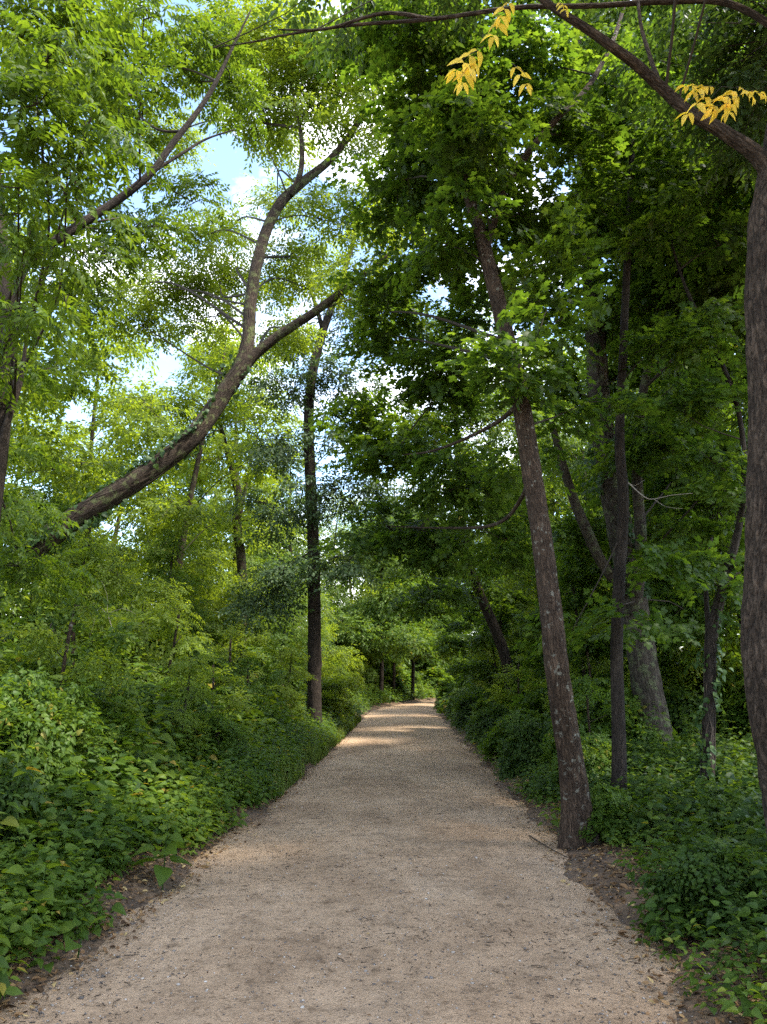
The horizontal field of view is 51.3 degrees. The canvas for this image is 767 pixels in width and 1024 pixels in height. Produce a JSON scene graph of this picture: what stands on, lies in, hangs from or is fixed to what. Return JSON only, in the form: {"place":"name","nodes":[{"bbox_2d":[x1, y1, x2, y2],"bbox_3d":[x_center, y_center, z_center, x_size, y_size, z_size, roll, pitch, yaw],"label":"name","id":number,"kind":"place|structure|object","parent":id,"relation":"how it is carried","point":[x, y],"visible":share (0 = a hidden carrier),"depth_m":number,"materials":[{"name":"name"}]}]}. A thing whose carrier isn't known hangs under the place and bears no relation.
{"place":"outdoors","nodes":[
{"label":"outdoors","id":0,"kind":"place"},
{"bbox_2d":[0,701,764,1023],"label":"path","id":1,"kind":"structure","parent":0,"point":[418,728],"depth_m":5.21,"materials":[{"name":"beige gravel"}]},
{"bbox_2d":[1,751,753,1023],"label":"twig debris","id":2,"kind":"object","parent":1,"relation":"on","point":[517,835],"visible":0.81,"depth_m":4.95,"materials":[{"name":"brown plant"}]},
{"bbox_2d":[0,0,765,632],"label":"sky","id":3,"kind":"structure","parent":0,"point":[230,163],"materials":[{"name":"white"}]},
{"bbox_2d":[0,696,766,1023],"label":"ground","id":4,"kind":"structure","parent":0,"point":[154,890],"depth_m":5.85,"materials":[{"name":"soil"}]},
{"bbox_2d":[0,749,52,861],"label":"shrub","id":5,"kind":"object","parent":4,"relation":"on","point":[21,783],"visible":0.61,"depth_m":5.80,"materials":[{"name":"green plant"}]},
{"bbox_2d":[0,648,67,694],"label":"shrub","id":6,"kind":"object","parent":4,"relation":"on","point":[26,666],"visible":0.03,"depth_m":10.09,"materials":[{"name":"green plant"}]},
{"bbox_2d":[3,863,76,916],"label":"herb","id":7,"kind":"object","parent":4,"relation":"on","point":[47,892],"visible":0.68,"depth_m":4.77,"materials":[{"name":"green plant"}]},
{"bbox_2d":[3,211,76,511],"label":"deciduous tree","id":8,"kind":"object","parent":4,"relation":"on","point":[12,464],"visible":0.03,"depth_m":25.30,"materials":[{"name":"green plant"}]},
{"bbox_2d":[0,666,85,801],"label":"shrub","id":9,"kind":"object","parent":4,"relation":"on","point":[39,700],"visible":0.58,"depth_m":7.30,"materials":[{"name":"green plant"}]},
{"bbox_2d":[0,473,106,629],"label":"young tree","id":10,"kind":"object","parent":4,"relation":"on","point":[53,501],"visible":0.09,"depth_m":18.72,"materials":[{"name":"green plant"}]},
{"bbox_2d":[6,412,123,565],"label":"deciduous tree","id":11,"kind":"object","parent":4,"relation":"on","point":[62,428],"depth_m":44.89,"materials":[{"name":"green plant"}]},
{"bbox_2d":[2,596,140,695],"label":"sapling","id":12,"kind":"object","parent":4,"relation":"on","point":[121,635],"visible":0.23,"depth_m":11.63,"materials":[{"name":"green plant"}]},
{"bbox_2d":[0,604,142,656],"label":"shrub","id":13,"kind":"object","parent":4,"relation":"on","point":[24,611],"visible":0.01,"depth_m":15.51,"materials":[{"name":"green plant"}]},
{"bbox_2d":[0,599,149,729],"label":"sapling","id":14,"kind":"object","parent":4,"relation":"on","point":[83,668],"visible":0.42,"depth_m":9.34,"materials":[{"name":"green plant"}]},
{"bbox_2d":[7,528,147,627],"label":"young tree","id":15,"kind":"object","parent":4,"relation":"on","point":[106,559],"visible":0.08,"depth_m":23.80,"materials":[{"name":"green plant"}]},
{"bbox_2d":[0,157,159,584],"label":"deciduous tree","id":16,"kind":"object","parent":4,"relation":"on","point":[66,477],"visible":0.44,"depth_m":20.13,"materials":[{"name":"green plant"}]},
{"bbox_2d":[4,526,158,646],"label":"young tree","id":17,"kind":"object","parent":4,"relation":"on","point":[106,580],"visible":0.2,"depth_m":15.63,"materials":[{"name":"green plant"}]},
{"bbox_2d":[57,916,106,959],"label":"herb","id":18,"kind":"object","parent":4,"relation":"on","point":[70,944],"visible":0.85,"depth_m":4.63,"materials":[{"name":"green plant"}]},
{"bbox_2d":[57,681,130,805],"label":"sapling","id":19,"kind":"object","parent":4,"relation":"on","point":[78,693],"visible":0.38,"depth_m":8.05,"materials":[{"name":"green plant"}]},
{"bbox_2d":[72,708,143,766],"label":"shrub","id":20,"kind":"object","parent":4,"relation":"on","point":[129,725],"visible":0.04,"depth_m":9.16,"materials":[{"name":"green plant"}]},
{"bbox_2d":[2,321,215,608],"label":"deciduous tree","id":21,"kind":"object","parent":4,"relation":"on","point":[136,353],"visible":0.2,"depth_m":29.02,"materials":[{"name":"green plant"}]},
{"bbox_2d":[65,681,159,728],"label":"shrub","id":22,"kind":"object","parent":4,"relation":"on","point":[146,694],"depth_m":10.98,"materials":[{"name":"green plant"}]},
{"bbox_2d":[16,388,213,605],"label":"deciduous tree","id":23,"kind":"object","parent":4,"relation":"on","point":[118,519],"visible":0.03,"depth_m":37.96,"materials":[{"name":"green plant"}]},
{"bbox_2d":[54,595,177,691],"bbox_3d":[-5.071,3.089,14.666,2.684,3.208,2.770,-6,-13,26],"label":"shrub","id":24,"kind":"object","parent":4,"relation":"on","point":[143,637],"visible":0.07,"depth_m":14.42,"materials":[{"name":"green plant"}]},
{"bbox_2d":[0,0,272,619],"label":"deciduous tree","id":25,"kind":"object","parent":4,"relation":"on","point":[99,74],"visible":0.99,"depth_m":8.83,"materials":[{"name":"green plant"}]},
{"bbox_2d":[0,584,309,886],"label":"undergrowth","id":26,"kind":"object","parent":4,"relation":"on","point":[17,648],"visible":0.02,"depth_m":10.09,"materials":[{"name":"green plant"}]},
{"bbox_2d":[127,814,191,889],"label":"herb","id":27,"kind":"object","parent":4,"relation":"on","point":[163,874],"visible":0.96,"depth_m":6.14,"materials":[{"name":"green plant"}]},
{"bbox_2d":[103,529,224,640],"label":"young tree","id":28,"kind":"object","parent":4,"relation":"on","point":[179,576],"visible":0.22,"depth_m":22.59,"materials":[{"name":"green plant"}]},
{"bbox_2d":[122,592,213,707],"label":"sapling","id":29,"kind":"object","parent":4,"relation":"on","point":[168,619],"visible":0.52,"depth_m":14.15,"materials":[{"name":"green plant"}]},
{"bbox_2d":[0,688,340,922],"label":"undergrowth","id":30,"kind":"object","parent":4,"relation":"on","point":[162,766],"visible":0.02,"depth_m":7.81,"materials":[{"name":"green plant"}]},
{"bbox_2d":[124,574,222,662],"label":"young tree","id":31,"kind":"object","parent":4,"relation":"on","point":[163,595],"visible":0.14,"depth_m":18.16,"materials":[{"name":"green plant"}]},
{"bbox_2d":[0,656,353,998],"bbox_3d":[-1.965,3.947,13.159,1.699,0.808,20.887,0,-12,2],"label":"undergrowth","id":32,"kind":"object","parent":4,"relation":"on","point":[94,843],"visible":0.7,"depth_m":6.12,"materials":[{"name":"green plant"}]},
{"bbox_2d":[56,317,318,637],"bbox_3d":[-5.908,-0.216,25.097,8.310,13.219,6.996,6,-13,-28],"label":"deciduous tree","id":33,"kind":"object","parent":4,"relation":"on","point":[184,511],"visible":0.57,"depth_m":24.97,"materials":[{"name":"green plant"}]},
{"bbox_2d":[156,648,225,773],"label":"sapling","id":34,"kind":"object","parent":4,"relation":"on","point":[190,718],"visible":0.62,"depth_m":10.94,"materials":[{"name":"green plant"}]},
{"bbox_2d":[141,622,257,712],"bbox_3d":[-4.428,3.745,16.642,3.848,2.756,3.080,-1,-12,5],"label":"shrub","id":35,"kind":"object","parent":4,"relation":"on","point":[195,653],"visible":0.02,"depth_m":16.15,"materials":[{"name":"green plant"}]},
{"bbox_2d":[136,428,268,610],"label":"deciduous tree","id":36,"kind":"object","parent":4,"relation":"on","point":[201,495],"visible":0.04,"depth_m":37.19,"materials":[{"name":"green plant"}]},
{"bbox_2d":[164,650,255,728],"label":"sapling","id":37,"kind":"object","parent":4,"relation":"on","point":[232,699],"visible":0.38,"depth_m":13.34,"materials":[{"name":"green plant"}]},
{"bbox_2d":[185,709,252,767],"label":"shrub","id":38,"kind":"object","parent":4,"relation":"on","point":[232,735],"visible":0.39,"depth_m":11.32,"materials":[{"name":"green plant"}]},
{"bbox_2d":[147,312,295,640],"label":"deciduous tree","id":39,"kind":"object","parent":4,"relation":"on","point":[240,549],"visible":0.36,"depth_m":27.82,"materials":[{"name":"green plant"}]},
{"bbox_2d":[177,550,267,648],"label":"young tree","id":40,"kind":"object","parent":4,"relation":"on","point":[200,593],"visible":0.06,"depth_m":28.66,"materials":[{"name":"green plant"}]},
{"bbox_2d":[0,0,449,598],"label":"deciduous tree","id":41,"kind":"object","parent":4,"relation":"on","point":[286,120],"visible":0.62,"depth_m":16.33,"materials":[{"name":"green plant"}]},
{"bbox_2d":[0,298,258,615],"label":"ivy","id":42,"kind":"object","parent":41,"relation":"attached to","point":[102,517],"visible":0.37,"depth_m":12.89,"materials":[{"name":"green plant"}]},
{"bbox_2d":[206,624,267,694],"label":"sapling","id":43,"kind":"object","parent":4,"relation":"on","point":[228,648],"visible":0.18,"depth_m":18.02,"materials":[{"name":"green plant"}]},
{"bbox_2d":[186,571,293,672],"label":"young tree","id":44,"kind":"object","parent":4,"relation":"on","point":[254,640],"visible":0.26,"depth_m":24.70,"materials":[{"name":"green plant"}]},
{"bbox_2d":[164,341,323,602],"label":"deciduous tree","id":45,"kind":"object","parent":4,"relation":"on","point":[220,494],"visible":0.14,"depth_m":33.05,"materials":[{"name":"green plant"}]},
{"bbox_2d":[214,656,285,718],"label":"sapling","id":46,"kind":"object","parent":4,"relation":"on","point":[265,679],"visible":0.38,"depth_m":16.00,"materials":[{"name":"green plant"}]},
{"bbox_2d":[244,630,307,703],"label":"sapling","id":47,"kind":"object","parent":4,"relation":"on","point":[281,639],"visible":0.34,"depth_m":22.46,"materials":[{"name":"green plant"}]},
{"bbox_2d":[227,471,346,644],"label":"deciduous tree","id":48,"kind":"object","parent":4,"relation":"on","point":[263,557],"visible":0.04,"depth_m":40.69,"materials":[{"name":"green plant"}]},
{"bbox_2d":[243,442,334,631],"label":"deciduous tree","id":49,"kind":"object","parent":4,"relation":"on","point":[296,553],"visible":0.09,"depth_m":50.76,"materials":[{"name":"green plant"}]},
{"bbox_2d":[267,641,316,719],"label":"sapling","id":50,"kind":"object","parent":4,"relation":"on","point":[287,691],"visible":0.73,"depth_m":19.18,"materials":[{"name":"green plant"}]},
{"bbox_2d":[257,562,340,678],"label":"young tree","id":51,"kind":"object","parent":4,"relation":"on","point":[305,639],"visible":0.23,"depth_m":28.50,"materials":[{"name":"green plant"}]},
{"bbox_2d":[252,712,360,800],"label":"grass","id":52,"kind":"structure","parent":4,"relation":"on","point":[315,755],"depth_m":14.70,"materials":[{"name":"green plant"}]},
{"bbox_2d":[212,193,412,724],"bbox_3d":[-1.776,-2.128,21.731,5.167,16.164,4.817,0,-12,0],"label":"deciduous tree","id":53,"kind":"object","parent":4,"relation":"on","point":[313,513],"visible":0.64,"depth_m":20.78,"materials":[{"name":"green plant"}]},
{"bbox_2d":[277,588,367,693],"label":"young tree","id":54,"kind":"object","parent":4,"relation":"on","point":[327,626],"visible":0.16,"depth_m":34.44,"materials":[{"name":"green plant"}]},
{"bbox_2d":[296,675,351,722],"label":"shrub","id":55,"kind":"object","parent":4,"relation":"on","point":[331,690],"visible":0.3,"depth_m":23.80,"materials":[{"name":"green plant"}]},
{"bbox_2d":[303,641,354,703],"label":"sapling","id":56,"kind":"object","parent":4,"relation":"on","point":[326,669],"visible":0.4,"depth_m":26.03,"materials":[{"name":"green plant"}]},
{"bbox_2d":[283,486,387,624],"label":"deciduous tree","id":57,"kind":"object","parent":4,"relation":"on","point":[335,532],"visible":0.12,"depth_m":56.88,"materials":[{"name":"green plant"}]},
{"bbox_2d":[322,671,362,719],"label":"shrub","id":58,"kind":"object","parent":4,"relation":"on","point":[350,684],"visible":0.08,"depth_m":26.83,"materials":[{"name":"green plant"}]},
{"bbox_2d":[326,653,365,704],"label":"shrub","id":59,"kind":"object","parent":4,"relation":"on","point":[357,672],"visible":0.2,"depth_m":41.72,"materials":[{"name":"green plant"}]},
{"bbox_2d":[321,579,381,676],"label":"young tree","id":60,"kind":"object","parent":4,"relation":"on","point":[337,599],"visible":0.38,"depth_m":44.57,"materials":[{"name":"green plant"}]},
{"bbox_2d":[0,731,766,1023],"bbox_3d":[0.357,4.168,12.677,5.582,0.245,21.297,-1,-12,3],"label":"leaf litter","id":61,"kind":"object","parent":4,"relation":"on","point":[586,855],"visible":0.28,"depth_m":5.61,"materials":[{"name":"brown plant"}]},
{"bbox_2d":[326,511,440,702],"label":"deciduous tree","id":62,"kind":"object","parent":4,"relation":"on","point":[417,645],"visible":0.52,"depth_m":44.07,"materials":[{"name":"green plant"}]},
{"bbox_2d":[347,676,437,717],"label":"undergrowth","id":63,"kind":"object","parent":4,"relation":"on","point":[373,698],"visible":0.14,"depth_m":43.73,"materials":[{"name":"green plant"}]},
{"bbox_2d":[336,481,455,692],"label":"deciduous tree","id":64,"kind":"object","parent":4,"relation":"on","point":[414,632],"visible":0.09,"depth_m":48.09,"materials":[{"name":"green plant"}]},
{"bbox_2d":[363,488,468,699],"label":"deciduous tree","id":65,"kind":"object","parent":4,"relation":"on","point":[424,623],"visible":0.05,"depth_m":50.31,"materials":[{"name":"green plant"}]},
{"bbox_2d":[417,666,453,697],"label":"shrub","id":66,"kind":"object","parent":4,"relation":"on","point":[434,676],"visible":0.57,"depth_m":56.19,"materials":[{"name":"green plant"}]},
{"bbox_2d":[452,689,478,727],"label":"shrub","id":67,"kind":"object","parent":4,"relation":"on","point":[464,703],"visible":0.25,"depth_m":23.43,"materials":[{"name":"green plant"}]},
{"bbox_2d":[377,299,560,693],"bbox_3d":[2.409,-0.335,23.046,5.852,13.280,4.811,0,-12,0],"label":"deciduous tree","id":68,"kind":"object","parent":4,"relation":"on","point":[462,421],"visible":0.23,"depth_m":22.88,"materials":[{"name":"green plant"}]},
{"bbox_2d":[425,584,514,697],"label":"young tree","id":69,"kind":"object","parent":4,"relation":"on","point":[453,626],"visible":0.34,"depth_m":35.39,"materials":[{"name":"green plant"}]},
{"bbox_2d":[288,0,674,850],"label":"deciduous tree","id":70,"kind":"object","parent":4,"relation":"on","point":[460,138],"visible":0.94,"depth_m":9.83,"materials":[{"name":"green plant"}]},
{"bbox_2d":[464,698,508,739],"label":"shrub","id":71,"kind":"object","parent":4,"relation":"on","point":[481,705],"visible":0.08,"depth_m":19.81,"materials":[{"name":"green plant"}]},
{"bbox_2d":[212,0,766,835],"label":"deciduous tree","id":72,"kind":"object","parent":4,"relation":"on","point":[734,88],"visible":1,"depth_m":7.60,"materials":[{"name":"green plant"}]},
{"bbox_2d":[470,703,510,747],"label":"shrub","id":73,"kind":"object","parent":4,"relation":"on","point":[484,721],"visible":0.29,"depth_m":17.98,"materials":[{"name":"green plant"}]},
{"bbox_2d":[465,633,528,688],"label":"sapling","id":74,"kind":"object","parent":4,"relation":"on","point":[490,659],"visible":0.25,"depth_m":23.51,"materials":[{"name":"green plant"}]},
{"bbox_2d":[457,580,542,702],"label":"young tree","id":75,"kind":"object","parent":4,"relation":"on","point":[511,599],"visible":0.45,"depth_m":23.57,"materials":[{"name":"green plant"}]},
{"bbox_2d":[477,707,546,760],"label":"shrub","id":76,"kind":"object","parent":4,"relation":"on","point":[492,745],"visible":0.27,"depth_m":14.64,"materials":[{"name":"green plant"}]},
{"bbox_2d":[483,653,545,709],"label":"sapling","id":77,"kind":"object","parent":4,"relation":"on","point":[499,693],"visible":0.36,"depth_m":18.49,"materials":[{"name":"green plant"}]},
{"bbox_2d":[435,330,605,635],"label":"deciduous tree","id":78,"kind":"object","parent":4,"relation":"on","point":[487,540],"visible":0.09,"depth_m":27.68,"materials":[{"name":"green plant"}]},
{"bbox_2d":[494,714,553,780],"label":"shrub","id":79,"kind":"object","parent":4,"relation":"on","point":[523,742],"visible":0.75,"depth_m":12.62,"materials":[{"name":"green plant"}]},
{"bbox_2d":[530,736,582,785],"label":"shrub","id":80,"kind":"object","parent":4,"relation":"on","point":[549,754],"visible":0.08,"depth_m":11.30,"materials":[{"name":"green plant"}]},
{"bbox_2d":[517,560,610,676],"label":"young tree","id":81,"kind":"object","parent":4,"relation":"on","point":[589,631],"visible":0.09,"depth_m":21.73,"materials":[{"name":"green plant"}]},
{"bbox_2d":[511,540,655,716],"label":"young tree","id":82,"kind":"object","parent":4,"relation":"on","point":[602,645],"visible":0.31,"depth_m":16.80,"materials":[{"name":"green plant"}]},
{"bbox_2d":[537,631,630,717],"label":"sapling","id":83,"kind":"object","parent":4,"relation":"on","point":[602,665],"visible":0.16,"depth_m":15.61,"materials":[{"name":"green plant"}]},
{"bbox_2d":[542,673,627,742],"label":"sapling","id":84,"kind":"object","parent":4,"relation":"on","point":[586,686],"visible":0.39,"depth_m":12.04,"materials":[{"name":"green plant"}]},
{"bbox_2d":[543,731,628,797],"bbox_3d":[2.562,3.288,10.083,0.964,0.984,1.205,5,-13,-24],"label":"shrub","id":85,"kind":"object","parent":4,"relation":"on","point":[597,749],"visible":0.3,"depth_m":9.91,"materials":[{"name":"green plant"}]},
{"bbox_2d":[496,323,710,632],"bbox_3d":[6.909,0.133,25.802,6.863,13.204,6.344,2,-12,-10],"label":"deciduous tree","id":86,"kind":"object","parent":4,"relation":"on","point":[552,502],"visible":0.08,"depth_m":25.77,"materials":[{"name":"green plant"}]},
{"bbox_2d":[450,717,766,1023],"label":"undergrowth","id":87,"kind":"object","parent":4,"relation":"on","point":[755,829],"visible":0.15,"depth_m":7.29,"materials":[{"name":"green plant"}]},
{"bbox_2d":[544,678,680,758],"bbox_3d":[3.740,3.591,13.055,2.445,1.765,2.049,-5,-13,24],"label":"shrub","id":88,"kind":"object","parent":4,"relation":"on","point":[632,707],"visible":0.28,"depth_m":12.55,"materials":[{"name":"green plant"}]},
{"bbox_2d":[576,783,657,844],"bbox_3d":[2.195,2.990,7.766,0.894,0.645,0.749,-3,-12,12],"label":"shrub","id":89,"kind":"object","parent":4,"relation":"on","point":[604,796],"visible":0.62,"depth_m":7.58,"materials":[{"name":"green plant"}]},
{"bbox_2d":[489,0,763,747],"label":"deciduous tree","id":90,"kind":"object","parent":4,"relation":"on","point":[641,634],"visible":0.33,"depth_m":12.77,"materials":[{"name":"green plant"}]},
{"bbox_2d":[584,320,657,599],"bbox_3d":[4.031,-1.889,14.130,0.810,6.951,1.204,11,-16,-42],"label":"ivy","id":91,"kind":"object","parent":90,"relation":"attached to","point":[600,482],"visible":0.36,"depth_m":13.81,"materials":[{"name":"green plant"}]},
{"bbox_2d":[512,81,744,789],"bbox_3d":[3.018,-1.757,10.292,2.990,10.839,2.682,0,-12,0],"label":"deciduous tree","id":92,"kind":"object","parent":4,"relation":"on","point":[669,210],"visible":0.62,"depth_m":10.06,"materials":[{"name":"green plant"}]},
{"bbox_2d":[519,339,746,664],"bbox_3d":[6.612,-0.381,19.882,5.710,11.884,6.177,-9,-15,37],"label":"deciduous tree","id":93,"kind":"object","parent":4,"relation":"on","point":[579,463],"visible":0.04,"depth_m":20.28,"materials":[{"name":"green plant"}]},
{"bbox_2d":[512,675,757,847],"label":"undergrowth","id":94,"kind":"object","parent":4,"relation":"on","point":[702,790],"visible":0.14,"depth_m":10.11,"materials":[{"name":"green plant"}]},
{"bbox_2d":[530,159,747,682],"bbox_3d":[5.884,-2.178,15.532,6.629,13.738,6.673,-10,-15,40],"label":"deciduous tree","id":95,"kind":"object","parent":4,"relation":"on","point":[711,510],"visible":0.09,"depth_m":14.87,"materials":[{"name":"green plant"}]},
{"bbox_2d":[569,327,747,696],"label":"deciduous tree","id":96,"kind":"object","parent":4,"relation":"on","point":[660,661],"visible":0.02,"depth_m":17.60,"materials":[{"name":"green plant"}]},
{"bbox_2d":[625,205,749,785],"bbox_3d":[4.018,-0.391,9.518,2.625,7.902,2.128,0,-12,0],"label":"deciduous tree","id":97,"kind":"object","parent":4,"relation":"on","point":[703,575],"visible":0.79,"depth_m":9.35,"materials":[{"name":"green plant"}]},
{"bbox_2d":[689,494,740,791],"bbox_3d":[3.817,1.427,9.090,0.858,3.704,0.472,0,-12,0],"label":"ivy","id":98,"kind":"object","parent":97,"relation":"attached to","point":[701,743],"visible":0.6,"depth_m":8.91,"materials":[{"name":"green plant"}]},
{"bbox_2d":[663,679,721,737],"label":"shrub","id":99,"kind":"object","parent":4,"relation":"on","point":[674,708],"visible":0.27,"depth_m":14.72,"materials":[{"name":"green plant"}]},
{"bbox_2d":[629,832,766,938],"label":"shrub","id":100,"kind":"object","parent":4,"relation":"on","point":[688,868],"visible":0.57,"depth_m":4.99,"materials":[{"name":"green plant"}]},
{"bbox_2d":[661,631,742,697],"bbox_3d":[7.199,3.847,16.858,2.850,2.746,2.763,-4,-12,20],"label":"shrub","id":101,"kind":"object","parent":4,"relation":"on","point":[692,672],"visible":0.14,"depth_m":16.56,"materials":[{"name":"green plant"}]},
{"bbox_2d":[716,665,752,744],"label":"shrub","id":102,"kind":"object","parent":4,"relation":"on","point":[733,697],"visible":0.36,"depth_m":14.31,"materials":[{"name":"green plant"}]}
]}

